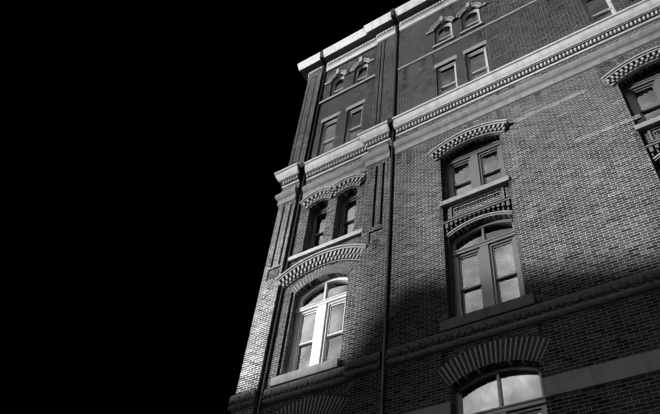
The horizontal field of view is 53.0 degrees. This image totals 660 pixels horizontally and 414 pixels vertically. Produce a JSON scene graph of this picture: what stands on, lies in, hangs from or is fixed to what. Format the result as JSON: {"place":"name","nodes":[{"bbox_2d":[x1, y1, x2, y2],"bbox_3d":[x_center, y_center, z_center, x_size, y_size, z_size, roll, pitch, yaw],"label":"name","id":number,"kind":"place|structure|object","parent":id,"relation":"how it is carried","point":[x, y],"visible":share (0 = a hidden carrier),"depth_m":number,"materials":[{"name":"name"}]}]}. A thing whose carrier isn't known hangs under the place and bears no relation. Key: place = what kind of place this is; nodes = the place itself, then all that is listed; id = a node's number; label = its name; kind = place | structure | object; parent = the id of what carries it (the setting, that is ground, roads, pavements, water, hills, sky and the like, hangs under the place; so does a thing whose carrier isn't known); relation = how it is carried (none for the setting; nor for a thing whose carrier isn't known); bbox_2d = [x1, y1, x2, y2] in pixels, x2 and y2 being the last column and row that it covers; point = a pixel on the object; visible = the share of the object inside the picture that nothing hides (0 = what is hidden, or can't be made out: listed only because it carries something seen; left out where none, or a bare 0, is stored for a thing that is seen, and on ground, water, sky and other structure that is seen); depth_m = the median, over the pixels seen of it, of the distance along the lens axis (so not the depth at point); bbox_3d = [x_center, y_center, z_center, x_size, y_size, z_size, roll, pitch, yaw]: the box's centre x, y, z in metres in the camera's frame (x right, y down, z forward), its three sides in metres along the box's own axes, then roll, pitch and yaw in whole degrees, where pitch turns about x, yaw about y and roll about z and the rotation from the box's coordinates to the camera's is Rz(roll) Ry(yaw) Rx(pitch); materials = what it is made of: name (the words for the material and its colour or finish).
{"place":"outdoors","nodes":[
{"label":"outdoors","id":0,"kind":"place"},
{"bbox_2d":[0,0,409,413],"label":"sky","id":1,"kind":"structure","parent":0,"point":[143,143],"materials":[{"name":"black"}]},
{"bbox_3d":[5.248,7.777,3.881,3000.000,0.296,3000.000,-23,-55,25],"label":"ground","id":2,"kind":"structure","parent":0,"visible":0},
{"bbox_2d":[231,0,659,413],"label":"brick walls","id":3,"kind":"structure","parent":2,"relation":"on","point":[585,214],"depth_m":15.37,"materials":[{"name":"grey brick"}]},
{"bbox_2d":[268,230,382,280],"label":"terracotta rosettes","id":4,"kind":"object","parent":3,"relation":"attached to","point":[375,235],"depth_m":17.26,"materials":[{"name":"grey ceramic"}]},
{"bbox_2d":[257,8,398,413],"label":"rainwater pipes","id":5,"kind":"object","parent":3,"relation":"attached to","point":[389,120],"depth_m":17.76,"materials":[{"name":"metal"}]},
{"bbox_2d":[298,0,457,77],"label":"roof cornice","id":6,"kind":"structure","parent":3,"relation":"attached to","point":[399,10],"depth_m":25.77,"materials":[{"name":"white stone"}]},
{"bbox_2d":[310,0,446,74],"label":"cornice dentils","id":7,"kind":"object","parent":6,"relation":"attached to","point":[368,42],"depth_m":25.72,"materials":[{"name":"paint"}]},
{"bbox_2d":[270,333,548,413],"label":"brick voussoirs","id":8,"kind":"object","parent":3,"relation":"attached to","point":[444,366],"depth_m":12.68,"materials":[{"name":"grey brick"}]},
{"bbox_2d":[273,42,549,413],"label":"mortar beds","id":9,"kind":"object","parent":3,"relation":"attached to","point":[449,369],"depth_m":12.71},
{"bbox_2d":[227,18,659,412],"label":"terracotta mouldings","id":10,"kind":"object","parent":3,"relation":"attached to","point":[590,303],"depth_m":13.36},
{"bbox_2d":[229,272,659,404],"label":"acanthus leaves","id":11,"kind":"object","parent":10,"relation":"attached to","point":[594,295],"depth_m":13.16,"materials":[{"name":"ceramic"}]},
{"bbox_2d":[267,0,646,385],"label":"rain stains","id":12,"kind":"object","parent":3,"relation":"attached to","point":[405,70],"depth_m":18.25,"materials":[{"name":"grey brick"}]},
{"bbox_2d":[270,2,659,413],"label":"stone trim","id":13,"kind":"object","parent":3,"relation":"attached to","point":[612,371],"depth_m":11.48,"materials":[{"name":"stone"}]},
{"bbox_2d":[274,0,659,189],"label":"stone cornice","id":14,"kind":"structure","parent":3,"relation":"attached to","point":[591,31],"depth_m":18.85,"materials":[{"name":"stone"}]},
{"bbox_2d":[275,22,659,207],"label":"cornice","id":15,"kind":"structure","parent":3,"relation":"attached to","point":[624,46],"depth_m":18.08,"materials":[{"name":"grey stone"}]},
{"bbox_2d":[275,40,659,289],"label":"brick arch hoods","id":16,"kind":"structure","parent":3,"relation":"attached to","point":[621,72],"depth_m":17.76,"materials":[{"name":"grey brick"}]},
{"bbox_2d":[398,0,539,70],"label":"string course","id":17,"kind":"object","parent":3,"relation":"attached to","point":[467,35],"depth_m":21.69,"materials":[{"name":"stone"}]},
{"bbox_2d":[280,0,659,185],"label":"cornice soffit","id":18,"kind":"structure","parent":3,"relation":"attached to","point":[370,35],"depth_m":24.74,"materials":[{"name":"grey stone"}]},
{"bbox_2d":[282,9,659,184],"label":"molding","id":19,"kind":"structure","parent":18,"relation":"attached to","point":[611,33],"depth_m":18.86,"materials":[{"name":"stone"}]},
{"bbox_2d":[286,0,659,413],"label":"window frames","id":20,"kind":"structure","parent":3,"relation":"attached to","point":[484,252],"depth_m":15.86,"materials":[{"name":"grey wood"}]},
{"bbox_2d":[296,0,659,413],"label":"window glass","id":21,"kind":"object","parent":20,"relation":"in","point":[516,387],"depth_m":15.59,"materials":[{"name":"grey glass"}]},
{"bbox_2d":[291,125,659,292],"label":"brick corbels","id":22,"kind":"object","parent":3,"relation":"attached to","point":[474,213],"depth_m":15.77,"materials":[{"name":"grey brick"}]},
{"bbox_2d":[440,62,659,332],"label":"dark stone sills","id":23,"kind":"structure","parent":3,"relation":"attached to","point":[527,300],"depth_m":14.27,"materials":[{"name":"grey stone"}]},
{"bbox_2d":[509,89,640,142],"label":"brick repaired bands","id":24,"kind":"object","parent":3,"relation":"attached to","point":[637,117],"depth_m":15.28,"materials":[{"name":"grey brick"}]}
]}

